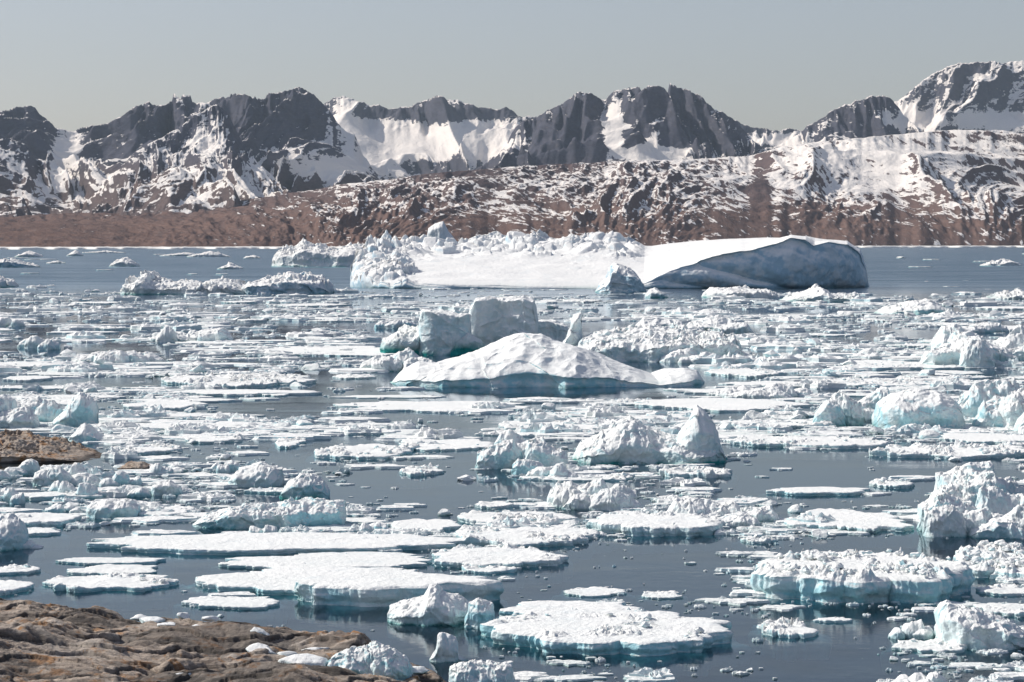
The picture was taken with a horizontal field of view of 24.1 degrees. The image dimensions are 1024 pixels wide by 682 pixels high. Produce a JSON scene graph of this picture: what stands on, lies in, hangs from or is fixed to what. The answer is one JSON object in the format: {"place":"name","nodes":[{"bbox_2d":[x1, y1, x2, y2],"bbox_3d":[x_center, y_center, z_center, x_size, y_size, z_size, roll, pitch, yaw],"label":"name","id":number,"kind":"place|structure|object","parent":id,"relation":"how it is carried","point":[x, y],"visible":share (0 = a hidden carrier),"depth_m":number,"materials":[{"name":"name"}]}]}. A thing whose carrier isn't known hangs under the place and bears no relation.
{"place":"outdoors","nodes":[
{"label":"outdoors","id":0,"kind":"place"},
{"bbox_2d":[0,104,298,217],"bbox_3d":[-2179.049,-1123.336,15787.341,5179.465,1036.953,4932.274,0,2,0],"label":"mountain spur","id":1,"kind":"structure","parent":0,"point":[198,161],"depth_m":16102.73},
{"bbox_2d":[0,598,445,681],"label":"rocky shore","id":2,"kind":"structure","parent":0,"point":[42,642],"depth_m":163.44,"materials":[{"name":"stone"}]},
{"bbox_2d":[130,612,429,674],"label":"stranded ice chunks","id":3,"kind":"object","parent":2,"relation":"on","point":[304,658],"visible":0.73,"depth_m":167.24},
{"bbox_2d":[0,83,923,212],"bbox_3d":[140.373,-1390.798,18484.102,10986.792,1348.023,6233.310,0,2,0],"label":"rocky mountain range","id":4,"kind":"structure","parent":0,"point":[295,139],"depth_m":18705.58,"materials":[{"name":"stone"}]},
{"bbox_2d":[0,247,1023,681],"bbox_3d":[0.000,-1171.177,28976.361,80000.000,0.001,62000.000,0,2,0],"label":"sea water","id":5,"kind":"structure","parent":0,"point":[832,467],"depth_m":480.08,"materials":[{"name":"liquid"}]},
{"bbox_2d":[0,512,28,563],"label":"iceberg","id":6,"kind":"object","parent":5,"relation":"on","point":[14,535],"visible":0.99,"depth_m":233.34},
{"bbox_2d":[0,458,39,480],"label":"iceberg","id":7,"kind":"object","parent":5,"relation":"on","point":[28,466],"visible":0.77,"depth_m":307.75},
{"bbox_2d":[0,580,40,602],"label":"ice floe","id":8,"kind":"object","parent":5,"relation":"on","point":[9,589],"visible":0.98,"depth_m":205.06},
{"bbox_2d":[0,564,49,587],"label":"ice floe","id":9,"kind":"object","parent":5,"relation":"on","point":[17,572],"visible":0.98,"depth_m":217.05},
{"bbox_2d":[0,394,62,427],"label":"iceberg","id":10,"kind":"object","parent":5,"relation":"on","point":[28,412],"visible":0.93,"depth_m":390.11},
{"bbox_2d":[17,335,60,349],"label":"iceberg","id":11,"kind":"object","parent":5,"relation":"on","point":[37,342],"visible":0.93,"depth_m":674.16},
{"bbox_2d":[27,527,70,551],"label":"ice floe","id":12,"kind":"object","parent":5,"relation":"on","point":[54,539],"visible":0.67,"depth_m":245.02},
{"bbox_2d":[0,428,101,462],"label":"rock outcrop","id":13,"kind":"object","parent":5,"relation":"on","point":[17,445],"visible":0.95,"depth_m":331.70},
{"bbox_2d":[15,512,94,538],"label":"ice floe","id":14,"kind":"object","parent":5,"relation":"on","point":[52,520],"visible":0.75,"depth_m":254.78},
{"bbox_2d":[18,490,106,512],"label":"ice floe","id":15,"kind":"object","parent":5,"relation":"on","point":[35,496],"visible":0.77,"depth_m":278.69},
{"bbox_2d":[33,462,99,485],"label":"iceberg","id":16,"kind":"object","parent":5,"relation":"on","point":[76,473],"visible":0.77,"depth_m":295.34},
{"bbox_2d":[49,480,98,494],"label":"iceberg","id":17,"kind":"object","parent":5,"relation":"on","point":[84,488],"visible":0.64,"depth_m":282.17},
{"bbox_2d":[52,392,98,426],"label":"iceberg","id":18,"kind":"object","parent":5,"relation":"on","point":[81,408],"visible":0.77,"depth_m":388.31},
{"bbox_2d":[68,423,103,441],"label":"iceberg","id":19,"kind":"object","parent":5,"relation":"on","point":[86,432],"visible":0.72,"depth_m":359.80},
{"bbox_2d":[36,572,184,611],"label":"ice floe","id":20,"kind":"object","parent":5,"relation":"on","point":[116,591],"visible":0.99,"depth_m":206.15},
{"bbox_2d":[50,557,174,577],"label":"ice floe","id":21,"kind":"object","parent":5,"relation":"on","point":[60,567],"visible":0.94,"depth_m":223.80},
{"bbox_2d":[86,498,140,530],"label":"iceberg","id":22,"kind":"object","parent":5,"relation":"on","point":[111,508],"visible":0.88,"depth_m":259.75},
{"bbox_2d":[62,564,166,576],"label":"ice floe","id":23,"kind":"object","parent":5,"relation":"on","point":[103,569],"visible":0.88,"depth_m":217.69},
{"bbox_2d":[74,349,164,363],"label":"iceberg","id":24,"kind":"object","parent":5,"relation":"on","point":[114,356],"visible":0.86,"depth_m":586.72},
{"bbox_2d":[99,470,141,486],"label":"iceberg","id":25,"kind":"object","parent":5,"relation":"on","point":[121,477],"visible":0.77,"depth_m":294.29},
{"bbox_2d":[110,443,182,454],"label":"ice floe","id":26,"kind":"object","parent":5,"relation":"on","point":[157,449],"visible":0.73,"depth_m":341.96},
{"bbox_2d":[125,480,194,503],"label":"iceberg","id":27,"kind":"object","parent":5,"relation":"on","point":[166,487],"visible":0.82,"depth_m":283.14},
{"bbox_2d":[133,504,194,530],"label":"ice floe","id":28,"kind":"object","parent":5,"relation":"on","point":[176,508],"visible":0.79,"depth_m":261.28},
{"bbox_2d":[123,400,208,410],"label":"ice floe","id":29,"kind":"object","parent":5,"relation":"on","point":[181,405],"visible":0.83,"depth_m":433.83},
{"bbox_2d":[120,270,245,294],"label":"iceberg","id":30,"kind":"object","parent":5,"relation":"on","point":[147,282],"visible":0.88,"depth_m":1364.59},
{"bbox_2d":[149,326,232,341],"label":"iceberg","id":31,"kind":"object","parent":5,"relation":"on","point":[167,334],"visible":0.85,"depth_m":714.88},
{"bbox_2d":[173,596,288,627],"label":"ice floe","id":32,"kind":"object","parent":5,"relation":"on","point":[263,611],"visible":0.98,"depth_m":196.12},
{"bbox_2d":[161,371,315,387],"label":"ice floe","id":33,"kind":"object","parent":5,"relation":"on","point":[223,381],"visible":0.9,"depth_m":505.64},
{"bbox_2d":[163,389,321,395],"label":"ice floe","id":34,"kind":"object","parent":5,"relation":"on","point":[235,392],"visible":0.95,"depth_m":469.85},
{"bbox_2d":[228,461,284,496],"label":"iceberg","id":35,"kind":"object","parent":5,"relation":"on","point":[260,474],"visible":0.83,"depth_m":293.39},
{"bbox_2d":[192,496,345,534],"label":"iceberg","id":36,"kind":"object","parent":5,"relation":"on","point":[304,511],"visible":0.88,"depth_m":250.97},
{"bbox_2d":[83,532,464,573],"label":"ice floe","id":37,"kind":"object","parent":5,"relation":"on","point":[180,551],"visible":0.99,"depth_m":233.64,"materials":[{"name":"ice"}]},
{"bbox_2d":[241,271,334,293],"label":"iceberg","id":38,"kind":"object","parent":5,"relation":"on","point":[290,282],"visible":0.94,"depth_m":1372.29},
{"bbox_2d":[179,565,422,605],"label":"ice floe","id":39,"kind":"object","parent":5,"relation":"on","point":[278,583],"visible":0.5,"depth_m":209.40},
{"bbox_2d":[279,472,329,501],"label":"iceberg","id":40,"kind":"object","parent":5,"relation":"on","point":[303,485],"visible":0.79,"depth_m":278.45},
{"bbox_2d":[210,552,433,574],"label":"ice floe","id":41,"kind":"object","parent":5,"relation":"on","point":[360,560],"visible":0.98,"depth_m":222.76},
{"bbox_2d":[259,345,394,356],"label":"ice floe","id":42,"kind":"object","parent":5,"relation":"on","point":[366,351],"visible":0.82,"depth_m":651.94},
{"bbox_2d":[314,442,419,459],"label":"ice floe","id":43,"kind":"object","parent":5,"relation":"on","point":[356,450],"visible":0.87,"depth_m":335.37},
{"bbox_2d":[327,641,412,680],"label":"iceberg","id":44,"kind":"object","parent":5,"relation":"on","point":[375,657],"visible":0.88,"depth_m":162.46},
{"bbox_2d":[286,572,507,628],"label":"ice floe","id":45,"kind":"object","parent":5,"relation":"on","point":[353,600],"visible":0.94,"depth_m":198.11,"materials":[{"name":"ice"}]},
{"bbox_2d":[360,347,433,371],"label":"iceberg","id":46,"kind":"object","parent":5,"relation":"on","point":[399,361],"visible":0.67,"depth_m":554.69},
{"bbox_2d":[380,324,418,354],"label":"iceberg","id":47,"kind":"object","parent":5,"relation":"on","point":[403,337],"visible":0.7,"depth_m":636.43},
{"bbox_2d":[388,519,461,534],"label":"ice floe","id":48,"kind":"object","parent":5,"relation":"on","point":[447,526],"visible":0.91,"depth_m":251.31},
{"bbox_2d":[387,583,468,641],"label":"iceberg","id":49,"kind":"object","parent":5,"relation":"on","point":[433,611],"visible":0.89,"depth_m":187.58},
{"bbox_2d":[333,401,530,412],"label":"ice floe","id":50,"kind":"object","parent":5,"relation":"on","point":[428,406],"visible":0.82,"depth_m":433.40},
{"bbox_2d":[418,309,471,354],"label":"iceberg","id":51,"kind":"object","parent":5,"relation":"on","point":[441,332],"visible":0.91,"depth_m":633.89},
{"bbox_2d":[399,438,493,453],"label":"ice floe","id":52,"kind":"object","parent":5,"relation":"on","point":[459,445],"visible":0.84,"depth_m":349.11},
{"bbox_2d":[429,632,467,679],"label":"iceberg","id":53,"kind":"object","parent":5,"relation":"on","point":[445,656],"visible":0.83,"depth_m":171.02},
{"bbox_2d":[450,332,484,354],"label":"iceberg","id":54,"kind":"object","parent":5,"relation":"on","point":[467,343],"visible":0.69,"depth_m":632.80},
{"bbox_2d":[464,597,494,645],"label":"iceberg","id":55,"kind":"object","parent":5,"relation":"on","point":[480,611],"visible":0.77,"depth_m":185.93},
{"bbox_2d":[448,659,514,681],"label":"iceberg","id":56,"kind":"object","parent":5,"relation":"on","point":[474,670],"visible":1,"depth_m":160.10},
{"bbox_2d":[453,563,524,591],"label":"ice floe","id":57,"kind":"object","parent":5,"relation":"on","point":[510,586],"visible":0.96,"depth_m":217.06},
{"bbox_2d":[428,543,573,584],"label":"ice floe","id":58,"kind":"object","parent":5,"relation":"on","point":[522,557],"visible":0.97,"depth_m":222.29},
{"bbox_2d":[469,296,537,345],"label":"iceberg","id":59,"kind":"object","parent":5,"relation":"on","point":[494,319],"visible":0.75,"depth_m":660.88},
{"bbox_2d":[0,424,1023,681],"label":"brash ice","id":60,"kind":"structure","parent":5,"relation":"on","point":[356,514],"depth_m":260.86,"materials":[{"name":"ice"}]},
{"bbox_2d":[2,298,1023,648],"bbox_3d":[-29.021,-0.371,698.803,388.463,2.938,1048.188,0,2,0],"label":"ice rubble","id":61,"kind":"object","parent":5,"relation":"on","point":[972,554],"visible":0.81,"depth_m":221.32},
{"bbox_2d":[475,429,567,468],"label":"iceberg","id":62,"kind":"object","parent":5,"relation":"on","point":[508,448],"visible":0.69,"depth_m":316.89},
{"bbox_2d":[457,510,585,525],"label":"ice floe","id":63,"kind":"object","parent":5,"relation":"on","point":[472,517],"visible":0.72,"depth_m":255.84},
{"bbox_2d":[455,524,614,562],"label":"ice floe","id":64,"kind":"object","parent":5,"relation":"on","point":[519,536],"visible":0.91,"depth_m":238.96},
{"bbox_2d":[511,458,577,476],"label":"iceberg","id":65,"kind":"object","parent":5,"relation":"on","point":[528,467],"visible":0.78,"depth_m":305.46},
{"bbox_2d":[390,333,704,387],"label":"iceberg","id":66,"kind":"object","parent":5,"relation":"on","point":[526,360],"visible":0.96,"depth_m":499.04,"materials":[{"name":"ice"}]},
{"bbox_2d":[499,418,602,430],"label":"ice floe","id":67,"kind":"object","parent":5,"relation":"on","point":[505,425],"visible":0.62,"depth_m":387.37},
{"bbox_2d":[538,319,567,341],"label":"iceberg","id":68,"kind":"object","parent":5,"relation":"on","point":[554,329],"visible":0.46,"depth_m":677.09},
{"bbox_2d":[495,600,643,618],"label":"ice floe","id":69,"kind":"object","parent":5,"relation":"on","point":[523,607],"visible":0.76,"depth_m":193.36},
{"bbox_2d":[272,221,869,291],"bbox_3d":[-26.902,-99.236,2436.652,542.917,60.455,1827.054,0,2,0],"label":"tabular iceberg","id":70,"kind":"object","parent":5,"relation":"on","point":[438,255],"visible":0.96,"depth_m":1587.24,"materials":[{"name":"ice"}]},
{"bbox_2d":[563,310,582,345],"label":"iceberg","id":71,"kind":"object","parent":5,"relation":"on","point":[574,335],"visible":0.41,"depth_m":621.06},
{"bbox_2d":[519,472,634,492],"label":"ice floe","id":72,"kind":"object","parent":5,"relation":"on","point":[627,476],"visible":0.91,"depth_m":301.65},
{"bbox_2d":[551,586,635,606],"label":"ice floe","id":73,"kind":"object","parent":5,"relation":"on","point":[593,594],"visible":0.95,"depth_m":203.68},
{"bbox_2d":[547,478,641,519],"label":"iceberg","id":74,"kind":"object","parent":5,"relation":"on","point":[596,495],"visible":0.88,"depth_m":269.22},
{"bbox_2d":[472,609,753,677],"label":"ice floe","id":75,"kind":"object","parent":5,"relation":"on","point":[572,634],"visible":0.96,"depth_m":177.26,"materials":[{"name":"ice"}]},
{"bbox_2d":[595,263,645,292],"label":"iceberg","id":76,"kind":"object","parent":5,"relation":"on","point":[620,278],"visible":0.93,"depth_m":1401.51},
{"bbox_2d":[572,415,727,464],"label":"iceberg","id":77,"kind":"object","parent":5,"relation":"on","point":[630,439],"visible":0.79,"depth_m":323.89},
{"bbox_2d":[587,511,733,553],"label":"ice floe","id":78,"kind":"object","parent":5,"relation":"on","point":[644,532],"visible":0.96,"depth_m":244.74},
{"bbox_2d":[576,323,744,361],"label":"iceberg","id":79,"kind":"object","parent":5,"relation":"on","point":[647,342],"visible":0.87,"depth_m":604.07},
{"bbox_2d":[635,590,687,616],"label":"ice floe","id":80,"kind":"object","parent":5,"relation":"on","point":[676,599],"visible":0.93,"depth_m":201.34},
{"bbox_2d":[659,347,720,362],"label":"iceberg","id":81,"kind":"object","parent":5,"relation":"on","point":[682,355],"visible":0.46,"depth_m":594.80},
{"bbox_2d":[635,314,754,333],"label":"iceberg","id":82,"kind":"object","parent":5,"relation":"on","point":[726,325],"visible":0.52,"depth_m":779.83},
{"bbox_2d":[659,466,731,477],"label":"ice floe","id":83,"kind":"object","parent":5,"relation":"on","point":[708,472],"visible":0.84,"depth_m":305.93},
{"bbox_2d":[676,405,725,462],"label":"iceberg","id":84,"kind":"object","parent":5,"relation":"on","point":[698,431],"visible":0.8,"depth_m":324.70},
{"bbox_2d":[650,496,778,537],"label":"iceberg","id":85,"kind":"object","parent":5,"relation":"on","point":[730,514],"visible":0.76,"depth_m":256.12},
{"bbox_2d":[634,397,812,411],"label":"ice floe","id":86,"kind":"object","parent":5,"relation":"on","point":[708,404],"visible":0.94,"depth_m":435.83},
{"bbox_2d":[701,285,779,297],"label":"iceberg","id":87,"kind":"object","parent":5,"relation":"on","point":[745,291],"visible":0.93,"depth_m":1278.23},
{"bbox_2d":[704,367,785,377],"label":"ice floe","id":88,"kind":"object","parent":5,"relation":"on","point":[741,372],"visible":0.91,"depth_m":539.44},
{"bbox_2d":[732,537,784,560],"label":"ice floe","id":89,"kind":"object","parent":5,"relation":"on","point":[745,544],"visible":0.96,"depth_m":238.48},
{"bbox_2d":[715,382,813,398],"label":"iceberg","id":90,"kind":"object","parent":5,"relation":"on","point":[777,390],"visible":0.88,"depth_m":458.55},
{"bbox_2d":[719,418,835,427],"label":"ice floe","id":91,"kind":"object","parent":5,"relation":"on","point":[794,424],"visible":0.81,"depth_m":389.51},
{"bbox_2d":[748,616,832,661],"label":"ice floe","id":92,"kind":"object","parent":5,"relation":"on","point":[797,638],"visible":0.96,"depth_m":181.64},
{"bbox_2d":[726,434,894,449],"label":"ice floe","id":93,"kind":"object","parent":5,"relation":"on","point":[840,442],"visible":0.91,"depth_m":351.79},
{"bbox_2d":[779,284,855,301],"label":"iceberg","id":94,"kind":"object","parent":5,"relation":"on","point":[814,292],"visible":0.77,"depth_m":1206.24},
{"bbox_2d":[760,487,876,509],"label":"ice floe","id":95,"kind":"object","parent":5,"relation":"on","point":[811,491],"visible":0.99,"depth_m":283.75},
{"bbox_2d":[804,617,860,644],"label":"ice floe","id":96,"kind":"object","parent":5,"relation":"on","point":[841,630],"visible":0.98,"depth_m":188.26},
{"bbox_2d":[812,387,889,425],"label":"iceberg","id":97,"kind":"object","parent":5,"relation":"on","point":[839,408],"visible":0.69,"depth_m":392.85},
{"bbox_2d":[782,508,921,548],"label":"ice floe","id":98,"kind":"object","parent":5,"relation":"on","point":[876,526],"visible":0.84,"depth_m":249.19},
{"bbox_2d":[748,547,978,623],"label":"ice floe","id":99,"kind":"object","parent":5,"relation":"on","point":[820,584],"visible":0.87,"depth_m":199.84,"materials":[{"name":"ice"}]},
{"bbox_2d":[840,361,964,369],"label":"ice floe","id":100,"kind":"object","parent":5,"relation":"on","point":[888,365],"visible":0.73,"depth_m":568.31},
{"bbox_2d":[874,298,947,314],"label":"iceberg","id":101,"kind":"object","parent":5,"relation":"on","point":[923,306],"visible":0.8,"depth_m":989.25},
{"bbox_2d":[887,619,934,647],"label":"iceberg","id":102,"kind":"object","parent":5,"relation":"on","point":[918,630],"visible":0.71,"depth_m":181.36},
{"bbox_2d":[809,376,1016,386],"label":"ice floe","id":103,"kind":"object","parent":5,"relation":"on","point":[881,381],"visible":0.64,"depth_m":507.43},
{"bbox_2d":[871,388,964,428],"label":"iceberg","id":104,"kind":"object","parent":5,"relation":"on","point":[920,406],"visible":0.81,"depth_m":381.77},
{"bbox_2d":[880,638,977,678],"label":"ice floe","id":105,"kind":"object","parent":5,"relation":"on","point":[930,646],"visible":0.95,"depth_m":175.36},
{"bbox_2d":[865,439,1023,469],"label":"ice floe","id":106,"kind":"object","parent":5,"relation":"on","point":[915,450],"visible":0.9,"depth_m":334.69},
{"bbox_2d":[915,461,1023,525],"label":"iceberg","id":107,"kind":"object","parent":5,"relation":"on","point":[981,485],"visible":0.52,"depth_m":261.00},
{"bbox_2d":[916,492,1023,549],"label":"iceberg","id":108,"kind":"object","parent":5,"relation":"on","point":[955,520],"visible":0.94,"depth_m":243.50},
{"bbox_2d":[919,324,1023,367],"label":"iceberg","id":109,"kind":"object","parent":5,"relation":"on","point":[955,344],"visible":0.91,"depth_m":577.98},
{"bbox_2d":[934,600,1023,663],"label":"iceberg","id":110,"kind":"object","parent":5,"relation":"on","point":[974,629],"visible":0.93,"depth_m":176.59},
{"bbox_2d":[939,433,1023,443],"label":"ice floe","id":111,"kind":"object","parent":5,"relation":"on","point":[986,438],"visible":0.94,"depth_m":362.01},
{"bbox_2d":[945,540,1023,586],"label":"ice floe","id":112,"kind":"object","parent":5,"relation":"on","point":[983,573],"visible":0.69,"depth_m":214.49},
{"bbox_2d":[957,377,1023,430],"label":"iceberg","id":113,"kind":"object","parent":5,"relation":"on","point":[992,403],"visible":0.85,"depth_m":385.66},
{"bbox_2d":[968,583,1023,603],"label":"ice floe","id":114,"kind":"object","parent":5,"relation":"on","point":[993,594],"visible":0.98,"depth_m":204.02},
{"bbox_2d":[973,603,1023,625],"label":"ice floe","id":115,"kind":"object","parent":5,"relation":"on","point":[1011,611],"visible":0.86,"depth_m":193.38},
{"bbox_2d":[0,130,1023,246],"bbox_3d":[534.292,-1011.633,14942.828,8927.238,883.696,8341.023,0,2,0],"label":"coastal foothills","id":116,"kind":"structure","parent":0,"point":[950,188],"depth_m":14262.62,"materials":[{"name":"stone"}]},
{"bbox_2d":[0,280,1023,442],"bbox_3d":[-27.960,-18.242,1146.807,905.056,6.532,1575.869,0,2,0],"label":"drift ice field","id":117,"kind":"structure","parent":0,"point":[827,365],"depth_m":587.96,"materials":[{"name":"ice"}]},
{"bbox_2d":[0,245,1023,249],"bbox_3d":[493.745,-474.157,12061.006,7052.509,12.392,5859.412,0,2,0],"label":"shore fast ice","id":118,"kind":"structure","parent":0,"point":[184,247],"depth_m":10133.95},
{"bbox_2d":[0,0,1023,131],"label":"sky","id":119,"kind":"structure","parent":0,"point":[773,65],"materials":[{"name":"grey"}]},
{"bbox_2d":[324,61,1023,178],"bbox_3d":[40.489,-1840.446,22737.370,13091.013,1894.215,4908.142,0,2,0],"label":"distant snowy mountain range","id":120,"kind":"structure","parent":0,"point":[438,134],"depth_m":23509.18,"materials":[{"name":"snow"}]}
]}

